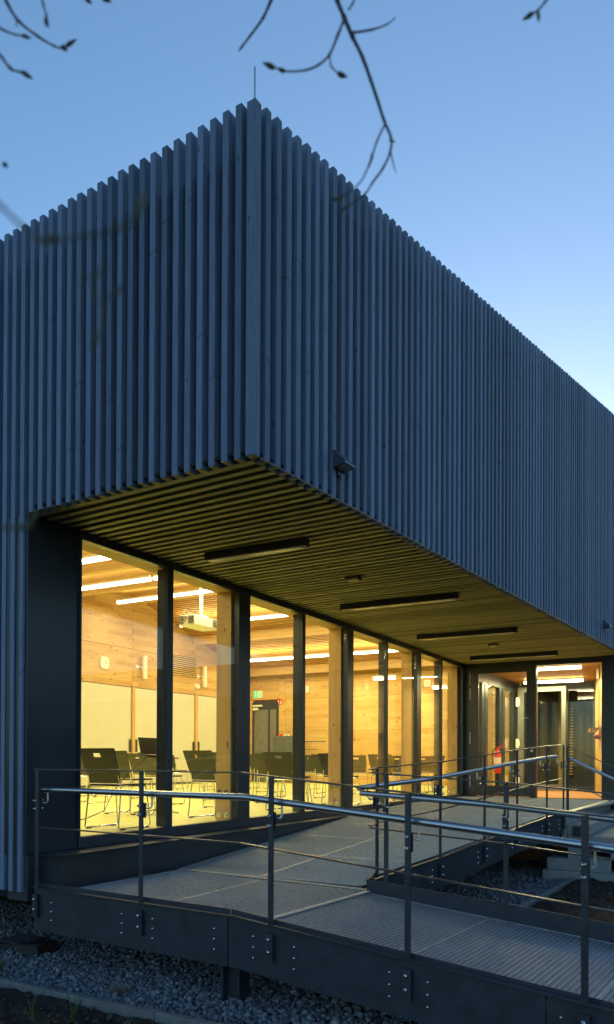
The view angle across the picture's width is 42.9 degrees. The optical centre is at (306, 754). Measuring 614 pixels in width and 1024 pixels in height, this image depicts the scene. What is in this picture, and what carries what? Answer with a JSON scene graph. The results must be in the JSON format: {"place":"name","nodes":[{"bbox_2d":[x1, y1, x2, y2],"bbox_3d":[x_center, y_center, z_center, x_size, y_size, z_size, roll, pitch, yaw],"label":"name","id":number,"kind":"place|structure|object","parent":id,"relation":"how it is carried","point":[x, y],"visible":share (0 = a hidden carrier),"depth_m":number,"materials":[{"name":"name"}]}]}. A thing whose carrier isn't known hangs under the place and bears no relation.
{"place":"outdoors","nodes":[
{"label":"outdoors","id":0,"kind":"place"},
{"bbox_2d":[0,54,32,167],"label":"bare twig","id":1,"kind":"object","parent":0,"point":[26,75],"visible":1,"depth_m":1.43,"materials":[{"name":"brown plant"}]},
{"bbox_2d":[0,511,38,529],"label":"bare twig","id":2,"kind":"object","parent":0,"point":[27,525],"visible":1,"depth_m":0.80,"materials":[{"name":"brown plant"}]},
{"bbox_2d":[0,0,76,50],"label":"bare twig","id":3,"kind":"object","parent":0,"point":[63,47],"visible":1,"depth_m":1.52,"materials":[{"name":"brown plant"}]},
{"bbox_2d":[0,191,145,244],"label":"bare twig","id":4,"kind":"object","parent":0,"point":[52,238],"visible":1,"depth_m":0.62,"materials":[{"name":"brown plant"}]},
{"bbox_2d":[85,0,111,3],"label":"bare twig","id":5,"kind":"object","parent":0,"point":[106,1],"visible":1,"depth_m":1.50,"materials":[{"name":"brown plant"}]},
{"bbox_2d":[77,264,124,348],"bbox_3d":[-0.171,-0.372,0.650,0.040,0.070,0.004,0,0,1],"label":"bare twig","id":6,"kind":"object","parent":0,"point":[118,290],"visible":1,"depth_m":0.65,"materials":[{"name":"brown plant"}]},
{"bbox_2d":[238,0,272,51],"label":"bare twig","id":7,"kind":"object","parent":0,"point":[259,22],"visible":1,"depth_m":1.77,"materials":[{"name":"brown plant"}]},
{"bbox_2d":[0,66,613,901],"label":"community hall","id":8,"kind":"structure","parent":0,"point":[278,326],"depth_m":6.80,"materials":[{"name":"metal"}]},
{"bbox_2d":[82,554,110,563],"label":"pendant light","id":9,"kind":"object","parent":8,"relation":"hanging from","point":[90,558],"depth_m":11.84,"materials":[{"name":"white plastic"}]},
{"bbox_2d":[99,657,108,668],"bbox_3d":[-5.249,-2.380,20.253,0.054,0.310,0.310,0,0,29],"label":"wall clock","id":10,"kind":"object","parent":8,"relation":"attached to","point":[103,662],"depth_m":20.23,"materials":[{"name":"white plastic"}]},
{"bbox_2d":[82,575,150,590],"bbox_3d":[-4.746,-3.530,16.041,3.950,0.350,0.080,0,0,29],"label":"pendant light","id":11,"kind":"object","parent":8,"relation":"hanging from","point":[118,582],"visible":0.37,"depth_m":15.45,"materials":[{"name":"white plastic"}]},
{"bbox_2d":[135,656,146,678],"bbox_3d":[-4.542,-2.403,21.431,0.106,0.630,0.350,0,-1,44],"label":"column speaker","id":12,"kind":"object","parent":8,"relation":"attached to","point":[144,667],"depth_m":21.48,"materials":[{"name":"white plastic"}]},
{"bbox_2d":[117,589,211,603],"bbox_3d":[-3.108,-4.020,18.968,3.950,0.350,0.080,0,0,29],"label":"pendant light","id":13,"kind":"object","parent":8,"relation":"hanging from","point":[153,597],"visible":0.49,"depth_m":19.31,"materials":[{"name":"white plastic"}]},
{"bbox_2d":[173,654,196,677],"bbox_3d":[-3.697,-2.623,23.037,0.043,0.580,1.450,0,0,29],"label":"wall vent","id":14,"kind":"object","parent":8,"relation":"attached to","point":[184,666],"depth_m":23.17,"materials":[{"name":"brown wood"}]},
{"bbox_2d":[179,588,216,631],"bbox_3d":[-2.058,-3.043,14.746,0.406,1.310,0.846,0,0,29],"label":"projector","id":15,"kind":"object","parent":8,"relation":"hanging from","point":[201,622],"visible":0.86,"depth_m":14.63,"materials":[{"name":"white plastic"}]},
{"bbox_2d":[197,666,206,686],"bbox_3d":[-3.204,-2.380,23.822,0.106,0.630,0.350,0,-1,44],"label":"column speaker","id":16,"kind":"object","parent":8,"relation":"attached to","point":[204,676],"depth_m":23.86,"materials":[{"name":"white plastic"}]},
{"bbox_2d":[180,613,286,626],"bbox_3d":[-1.864,-3.792,21.192,3.950,0.350,0.080,0,0,29],"label":"pendant light","id":17,"kind":"object","parent":8,"relation":"hanging from","point":[265,616],"visible":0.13,"depth_m":20.70,"materials":[{"name":"white plastic"}]},
{"bbox_2d":[204,537,309,562],"bbox_3d":[-0.482,-1.900,7.279,1.110,0.083,0.090,0,0,29],"label":"soffit light","id":18,"kind":"object","parent":8,"relation":"attached to","point":[261,549],"visible":1,"depth_m":7.22,"materials":[{"name":"black plastic"}]},
{"bbox_2d":[253,691,262,697],"bbox_3d":[-1.625,-1.992,25.889,0.360,0.240,0.036,0,0,29],"label":"exit sign","id":19,"kind":"object","parent":8,"relation":"attached to","point":[257,694],"visible":1,"depth_m":25.87,"materials":[{"name":"green plastic"}]},
{"bbox_2d":[80,782,446,835],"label":"floor","id":20,"kind":"structure","parent":8,"relation":"on","point":[127,819],"depth_m":12.01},
{"bbox_2d":[81,758,107,803],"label":"sled chair","id":21,"kind":"object","parent":20,"relation":"on","point":[83,773],"visible":0.26,"depth_m":12.70,"materials":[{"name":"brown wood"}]},
{"bbox_2d":[81,787,112,796],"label":"sled chair","id":22,"kind":"object","parent":20,"relation":"on","point":[92,795],"visible":0.16,"depth_m":15.03,"materials":[{"name":"silver metal"}]},
{"bbox_2d":[81,748,150,829],"bbox_3d":[-1.987,0.350,8.116,0.465,0.825,0.617,0,0,26],"label":"sled chair","id":23,"kind":"object","parent":20,"relation":"on","point":[107,760],"visible":0.93,"depth_m":7.92,"materials":[{"name":"black plastic"}]},
{"bbox_2d":[99,751,155,814],"bbox_3d":[-2.359,0.365,10.294,0.465,0.825,0.617,0,0,27],"label":"sled chair","id":24,"kind":"object","parent":20,"relation":"on","point":[123,761],"visible":0.6,"depth_m":10.06,"materials":[{"name":"black plastic"}]},
{"bbox_2d":[127,753,155,798],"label":"sled chair","id":25,"kind":"object","parent":20,"relation":"on","point":[134,761],"visible":0.27,"depth_m":14.21,"materials":[{"name":"black plastic"}]},
{"bbox_2d":[81,681,215,787],"bbox_3d":[-6.142,-0.511,18.626,0.070,2.670,17.100,0,0,29],"label":"sliding cupboard","id":26,"kind":"object","parent":20,"relation":"on","point":[118,718],"visible":0.38,"depth_m":21.31,"materials":[{"name":"beige laminate"}]},
{"bbox_2d":[134,756,178,814],"bbox_3d":[-1.976,0.396,10.249,0.480,0.757,0.542,1,-1,-45],"label":"table","id":27,"kind":"object","parent":20,"relation":"on","point":[153,810],"visible":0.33,"depth_m":10.20,"materials":[{"name":"black metal"}]},
{"bbox_2d":[81,756,148,819],"bbox_3d":[-2.677,0.380,8.809,0.315,0.760,2.834,0,0,22],"label":"power cable","id":28,"kind":"object","parent":27,"relation":"hanging from","point":[116,788],"visible":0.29,"depth_m":9.46,"materials":[{"name":"black plastic"}]},
{"bbox_2d":[138,737,156,756],"bbox_3d":[-1.979,-0.098,10.225,0.360,0.257,0.290,0,0,29],"label":"laptop","id":29,"kind":"object","parent":27,"relation":"on","point":[147,746],"visible":0.66,"depth_m":10.15,"materials":[{"name":"black plastic"}]},
{"bbox_2d":[138,752,184,804],"bbox_3d":[-2.316,0.381,12.446,0.465,0.825,0.617,0,-1,33],"label":"sled chair","id":30,"kind":"object","parent":20,"relation":"on","point":[148,763],"visible":0.38,"depth_m":12.32,"materials":[{"name":"black plastic"}]},
{"bbox_2d":[172,755,188,788],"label":"sled chair","id":31,"kind":"object","parent":20,"relation":"on","point":[174,766],"visible":0.38,"depth_m":18.88,"materials":[{"name":"wood"}]},
{"bbox_2d":[173,768,187,791],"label":"sled chair","id":32,"kind":"object","parent":20,"relation":"on","point":[173,778],"visible":0.25,"depth_m":16.61,"materials":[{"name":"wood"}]},
{"bbox_2d":[183,750,215,817],"bbox_3d":[-1.153,0.365,9.620,0.465,0.825,0.617,0,-1,34],"label":"sled chair","id":33,"kind":"object","parent":20,"relation":"on","point":[205,762],"visible":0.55,"depth_m":9.44,"materials":[{"name":"black plastic"}]},
{"bbox_2d":[200,752,215,807],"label":"sled chair","id":34,"kind":"object","parent":20,"relation":"on","point":[214,753],"visible":0.17,"depth_m":11.55,"materials":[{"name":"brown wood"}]},
{"bbox_2d":[250,757,265,788],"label":"sled chair","id":35,"kind":"object","parent":20,"relation":"on","point":[251,767],"visible":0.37,"depth_m":19.69,"materials":[{"name":"black plastic"}]},
{"bbox_2d":[252,753,277,802],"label":"sled chair","id":36,"kind":"object","parent":20,"relation":"on","point":[259,762],"visible":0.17,"depth_m":12.89,"materials":[{"name":"black plastic"}]},
{"bbox_2d":[250,754,285,796],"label":"sled chair","id":37,"kind":"object","parent":20,"relation":"on","point":[253,763],"visible":0.19,"depth_m":15.14,"materials":[{"name":"black plastic"}]},
{"bbox_2d":[262,752,308,809],"bbox_3d":[-0.293,0.380,11.143,0.465,0.825,0.617,0,0,25],"label":"sled chair","id":38,"kind":"object","parent":20,"relation":"on","point":[283,767],"visible":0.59,"depth_m":10.94,"materials":[{"name":"black plastic"}]},
{"bbox_2d":[274,756,312,802],"bbox_3d":[-0.251,0.390,12.423,0.617,0.825,0.465,0,0,-9],"label":"sled chair","id":39,"kind":"object","parent":20,"relation":"on","point":[305,787],"visible":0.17,"depth_m":12.26,"materials":[{"name":"metal"}]},
{"bbox_2d":[273,736,325,782],"bbox_3d":[-0.238,0.153,24.455,1.900,1.480,0.450,0,0,29],"label":"display board","id":40,"kind":"object","parent":20,"relation":"on","point":[282,743],"visible":0.24,"depth_m":24.67,"materials":[{"name":"grey fabric"}]},
{"bbox_2d":[305,755,324,793],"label":"sled chair","id":41,"kind":"object","parent":20,"relation":"on","point":[309,766],"visible":0.35,"depth_m":16.79,"materials":[{"name":"black plastic"}]},
{"bbox_2d":[311,754,327,797],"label":"sled chair","id":42,"kind":"object","parent":20,"relation":"on","point":[316,763],"visible":0.38,"depth_m":14.59,"materials":[{"name":"black plastic"}]},
{"bbox_2d":[318,753,360,804],"bbox_3d":[0.532,0.395,12.630,0.465,0.825,0.617,0,-1,34],"label":"sled chair","id":43,"kind":"object","parent":20,"relation":"on","point":[323,758],"visible":0.4,"depth_m":12.54,"materials":[{"name":"black plastic"}]},
{"bbox_2d":[353,755,374,793],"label":"sled chair","id":44,"kind":"object","parent":20,"relation":"on","point":[360,765],"visible":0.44,"depth_m":16.20,"materials":[{"name":"black plastic"}]},
{"bbox_2d":[368,754,400,800],"bbox_3d":[1.426,0.410,14.215,0.464,0.825,0.617,0,0,26],"label":"sled chair","id":45,"kind":"object","parent":20,"relation":"on","point":[373,760],"visible":0.39,"depth_m":14.02,"materials":[{"name":"black plastic"}]},
{"bbox_2d":[389,756,400,780],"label":"sled chair","id":46,"kind":"object","parent":20,"relation":"on","point":[394,762],"visible":0.1,"depth_m":17.75,"materials":[{"name":"black plastic"}]},
{"bbox_2d":[393,755,400,789],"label":"sled chair","id":47,"kind":"object","parent":20,"relation":"on","point":[398,768],"visible":0.11,"depth_m":16.44,"materials":[{"name":"black plastic"}]},
{"bbox_2d":[421,756,433,790],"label":"sled chair","id":48,"kind":"object","parent":20,"relation":"on","point":[424,767],"visible":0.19,"depth_m":18.30,"materials":[{"name":"black plastic"}]},
{"bbox_2d":[421,756,444,792],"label":"sled chair","id":49,"kind":"object","parent":20,"relation":"on","point":[430,769],"visible":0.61,"depth_m":17.21,"materials":[{"name":"black plastic"}]},
{"bbox_2d":[252,702,278,781],"bbox_3d":[-1.384,-0.413,25.703,0.994,2.620,0.140,0,0,29],"label":"hall door","id":50,"kind":"structure","parent":8,"relation":"in","point":[265,715],"depth_m":25.74,"materials":[{"name":"metal"}]},
{"bbox_2d":[250,653,328,661],"bbox_3d":[-0.622,-3.031,23.412,3.950,0.350,0.080,0,0,29],"label":"pendant light","id":51,"kind":"object","parent":8,"relation":"hanging from","point":[287,657],"visible":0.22,"depth_m":23.43,"materials":[{"name":"white plastic"}]},
{"bbox_2d":[333,449,354,475],"bbox_3d":[0.283,-2.219,5.945,0.105,0.170,0.155,0,-1,34],"label":"wall lamp","id":52,"kind":"object","parent":8,"relation":"attached to","point":[343,464],"visible":1,"depth_m":5.91,"materials":[{"name":"metal"}]},
{"bbox_2d":[344,575,361,581],"bbox_3d":[0.500,-1.905,8.471,0.160,0.047,0.120,0,0,29],"label":"motion sensor","id":53,"kind":"object","parent":8,"relation":"attached to","point":[352,578],"visible":1,"depth_m":8.44,"materials":[{"name":"plastic"}]},
{"bbox_2d":[354,648,398,654],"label":"pendant light","id":54,"kind":"object","parent":8,"relation":"hanging from","point":[370,651],"visible":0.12,"depth_m":22.05,"materials":[{"name":"white plastic"}]},
{"bbox_2d":[340,592,459,610],"bbox_3d":[1.113,-1.876,9.617,1.550,0.083,0.090,0,0,29],"label":"soffit light","id":55,"kind":"object","parent":8,"relation":"attached to","point":[431,598],"visible":1,"depth_m":9.55,"materials":[{"name":"black plastic"}]},
{"bbox_2d":[424,680,430,686],"bbox_3d":[3.544,-2.092,22.983,0.200,0.200,0.062,0,0,29],"label":"wall detector","id":56,"kind":"object","parent":8,"relation":"attached to","point":[427,683],"depth_m":22.95,"materials":[{"name":"white plastic"}]},
{"bbox_2d":[417,627,517,640],"bbox_3d":[2.438,-1.852,12.005,1.570,0.083,0.090,0,0,29],"label":"soffit light","id":57,"kind":"object","parent":8,"relation":"attached to","point":[473,633],"visible":1,"depth_m":11.95,"materials":[{"name":"black plastic"}]},
{"bbox_2d":[488,643,498,646],"bbox_3d":[3.159,-1.857,13.263,0.160,0.047,0.120,0,0,29],"label":"motion sensor","id":58,"kind":"object","parent":8,"relation":"attached to","point":[493,644],"visible":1,"depth_m":13.22,"materials":[{"name":"white plastic"}]},
{"bbox_2d":[492,743,504,772],"bbox_3d":[4.300,0.078,17.581,0.158,0.685,0.258,1,-1,-35],"label":"fire extinguisher","id":59,"kind":"object","parent":8,"relation":"attached to","point":[497,758],"visible":0.91,"depth_m":17.54,"materials":[{"name":"red metal"}]},
{"bbox_2d":[469,664,536,796],"bbox_3d":[3.923,-0.470,15.711,1.337,2.610,0.073,0,0,29],"label":"entrance door","id":60,"kind":"structure","parent":8,"relation":"in","point":[475,789],"depth_m":15.63,"materials":[{"name":"metal"}]},
{"bbox_2d":[470,651,557,660],"bbox_3d":[3.821,-1.827,14.497,1.610,0.083,0.090,0,0,29],"label":"soffit light","id":61,"kind":"object","parent":8,"relation":"attached to","point":[515,655],"visible":1,"depth_m":14.44,"materials":[{"name":"black plastic"}]},
{"bbox_2d":[516,686,565,790],"bbox_3d":[5.656,-0.394,18.933,1.180,2.500,0.120,0,0,29],"label":"inner door","id":62,"kind":"structure","parent":8,"relation":"in","point":[520,699],"depth_m":18.92,"materials":[{"name":"grey metal"}]},
{"bbox_2d":[497,790,601,798],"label":"floor","id":63,"kind":"structure","parent":8,"relation":"on","point":[572,794],"depth_m":16.82,"materials":[{"name":"wood"}]},
{"bbox_2d":[524,677,582,683],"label":"pendant light","id":64,"kind":"object","parent":8,"relation":"hanging from","point":[562,680],"visible":0.8,"depth_m":18.29,"materials":[{"name":"white plastic"}]},
{"bbox_2d":[538,664,581,670],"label":"pendant light","id":65,"kind":"object","parent":8,"relation":"hanging from","point":[559,667],"visible":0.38,"depth_m":15.71,"materials":[{"name":"white plastic"}]},
{"bbox_2d":[588,721,598,731],"bbox_3d":[5.848,-0.560,15.969,0.163,0.150,1.831,0,0,19],"label":"wall shelf","id":66,"kind":"object","parent":8,"relation":"attached to","point":[596,729],"depth_m":15.51,"materials":[{"name":"brown wood"}]},
{"bbox_2d":[594,734,600,738],"bbox_3d":[5.581,-0.343,15.032,0.122,0.100,0.098,0,0,20],"label":"alarm sounder","id":67,"kind":"object","parent":8,"relation":"attached to","point":[597,736],"visible":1,"depth_m":14.99,"materials":[{"name":"red plastic"}]},
{"bbox_2d":[596,668,599,678],"bbox_3d":[5.799,-1.609,15.565,0.040,0.200,0.200,0,0,29],"label":"wall box","id":68,"kind":"object","parent":8,"relation":"attached to","point":[597,673],"visible":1,"depth_m":15.48,"materials":[{"name":"white plastic"}]},
{"bbox_2d":[603,620,611,630],"bbox_3d":[5.055,-2.175,13.147,0.105,0.170,0.155,0,-1,34],"label":"wall lamp","id":69,"kind":"object","parent":8,"relation":"attached to","point":[606,625],"visible":1,"depth_m":13.10,"materials":[{"name":"metal"}]},
{"bbox_2d":[0,0,613,413],"label":"sky","id":70,"kind":"structure","parent":0,"point":[501,124],"materials":[{"name":"blue"}]},
{"bbox_2d":[262,0,395,211],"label":"bare twig","id":71,"kind":"object","parent":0,"point":[271,66],"visible":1,"depth_m":1.65,"materials":[{"name":"brown plant"}]},
{"bbox_2d":[522,0,547,21],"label":"bare twig","id":72,"kind":"object","parent":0,"point":[529,15],"visible":1,"depth_m":1.50,"materials":[{"name":"brown plant"}]},
{"label":"ground","id":73,"kind":"structure","parent":0,"visible":0},
{"bbox_2d":[0,988,160,1023],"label":"soil bed","id":74,"kind":"object","parent":73,"relation":"on","point":[47,1003],"visible":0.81,"depth_m":5.17,"materials":[{"name":"brown soil"}]},
{"bbox_2d":[21,988,38,1020],"bbox_3d":[-1.769,1.600,4.994,0.094,0.202,0.205,0,0,-11],"label":"grass tuft","id":75,"kind":"object","parent":74,"relation":"on","point":[32,1009],"visible":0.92,"depth_m":5.00,"materials":[{"name":"green plant"}]},
{"bbox_2d":[65,987,84,1022],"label":"grass tuft","id":76,"kind":"object","parent":74,"relation":"on","point":[72,1018],"visible":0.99,"depth_m":4.96,"materials":[{"name":"green plant"}]},
{"bbox_2d":[0,880,613,1023],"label":"soil crumbs","id":77,"kind":"object","parent":74,"relation":"on","point":[111,1015],"visible":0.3,"depth_m":5.42,"materials":[{"name":"brown soil"}]},
{"bbox_2d":[0,845,611,1023],"bbox_3d":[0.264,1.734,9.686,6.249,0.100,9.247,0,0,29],"label":"gravel","id":78,"kind":"structure","parent":73,"relation":"on","point":[163,993],"depth_m":5.90,"materials":[{"name":"grey gravel"}]},
{"bbox_2d":[0,955,7,971],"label":"weed","id":79,"kind":"object","parent":78,"relation":"on","point":[3,963],"visible":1,"depth_m":5.93,"materials":[{"name":"green plant"}]},
{"bbox_2d":[0,934,45,950],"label":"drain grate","id":80,"kind":"object","parent":78,"relation":"on","point":[12,942],"visible":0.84,"depth_m":6.92,"materials":[{"name":"grey metal"}]},
{"bbox_2d":[17,938,57,957],"bbox_3d":[-2.307,1.670,6.700,0.222,0.141,0.266,0,0,23],"label":"valve box","id":81,"kind":"object","parent":78,"relation":"on","point":[38,946],"visible":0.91,"depth_m":6.62,"materials":[{"name":"black plastic"}]},
{"bbox_2d":[0,977,222,1023],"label":"concrete edging","id":82,"kind":"object","parent":78,"relation":"on","point":[127,1010],"visible":0.68,"depth_m":5.20,"materials":[{"name":"grey concrete"}]},
{"bbox_2d":[102,983,132,994],"bbox_3d":[-1.335,1.662,5.516,0.222,0.088,0.182,0,0,-23],"label":"dry grass clump","id":83,"kind":"object","parent":78,"relation":"on","point":[119,990],"visible":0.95,"depth_m":5.52,"materials":[{"name":"brown plant"}]},
{"bbox_2d":[30,796,613,1023],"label":"access ramp","id":84,"kind":"structure","parent":78,"relation":"on","point":[476,961],"depth_m":5.46,"materials":[{"name":"grey metal"}]},
{"bbox_2d":[3,822,556,1013],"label":"fallen leaves","id":85,"kind":"object","parent":84,"relation":"on","point":[212,1009],"visible":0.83,"depth_m":6.05,"materials":[{"name":"brown plant"}]},
{"bbox_2d":[32,769,613,1023],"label":"ramp railing","id":86,"kind":"object","parent":84,"relation":"attached to","point":[584,844],"visible":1,"depth_m":4.62,"materials":[{"name":"metal"}]},
{"bbox_2d":[356,744,566,881],"bbox_3d":[1.972,0.575,8.735,0.290,1.489,5.652,0,-1,34],"label":"ramp railing","id":87,"kind":"object","parent":84,"relation":"attached to","point":[376,804],"visible":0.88,"depth_m":8.33,"materials":[{"name":"metal"}]},
{"bbox_2d":[359,772,613,902],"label":"ramp railing","id":88,"kind":"object","parent":84,"relation":"attached to","point":[386,795],"visible":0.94,"depth_m":5.71,"materials":[{"name":"silver metal"}]},
{"bbox_2d":[518,877,574,907],"bbox_3d":[2.343,1.741,8.672,0.060,0.128,5.255,0,-1,32],"label":"concrete edging","id":89,"kind":"object","parent":78,"relation":"on","point":[548,893],"visible":0.31,"depth_m":9.73,"materials":[{"name":"grey concrete"}]},
{"bbox_2d":[529,878,613,923],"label":"gravel","id":90,"kind":"structure","parent":78,"relation":"on","point":[573,911],"depth_m":9.13,"materials":[{"name":"gravel"}]},
{"bbox_2d":[542,800,613,881],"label":"concrete steps","id":91,"kind":"structure","parent":78,"relation":"on","point":[562,866],"depth_m":11.01,"materials":[{"name":"grey concrete"}]},
{"bbox_2d":[565,746,613,809],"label":"stair railing","id":92,"kind":"object","parent":91,"relation":"attached to","point":[568,758],"visible":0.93,"depth_m":10.98,"materials":[{"name":"silver metal"}]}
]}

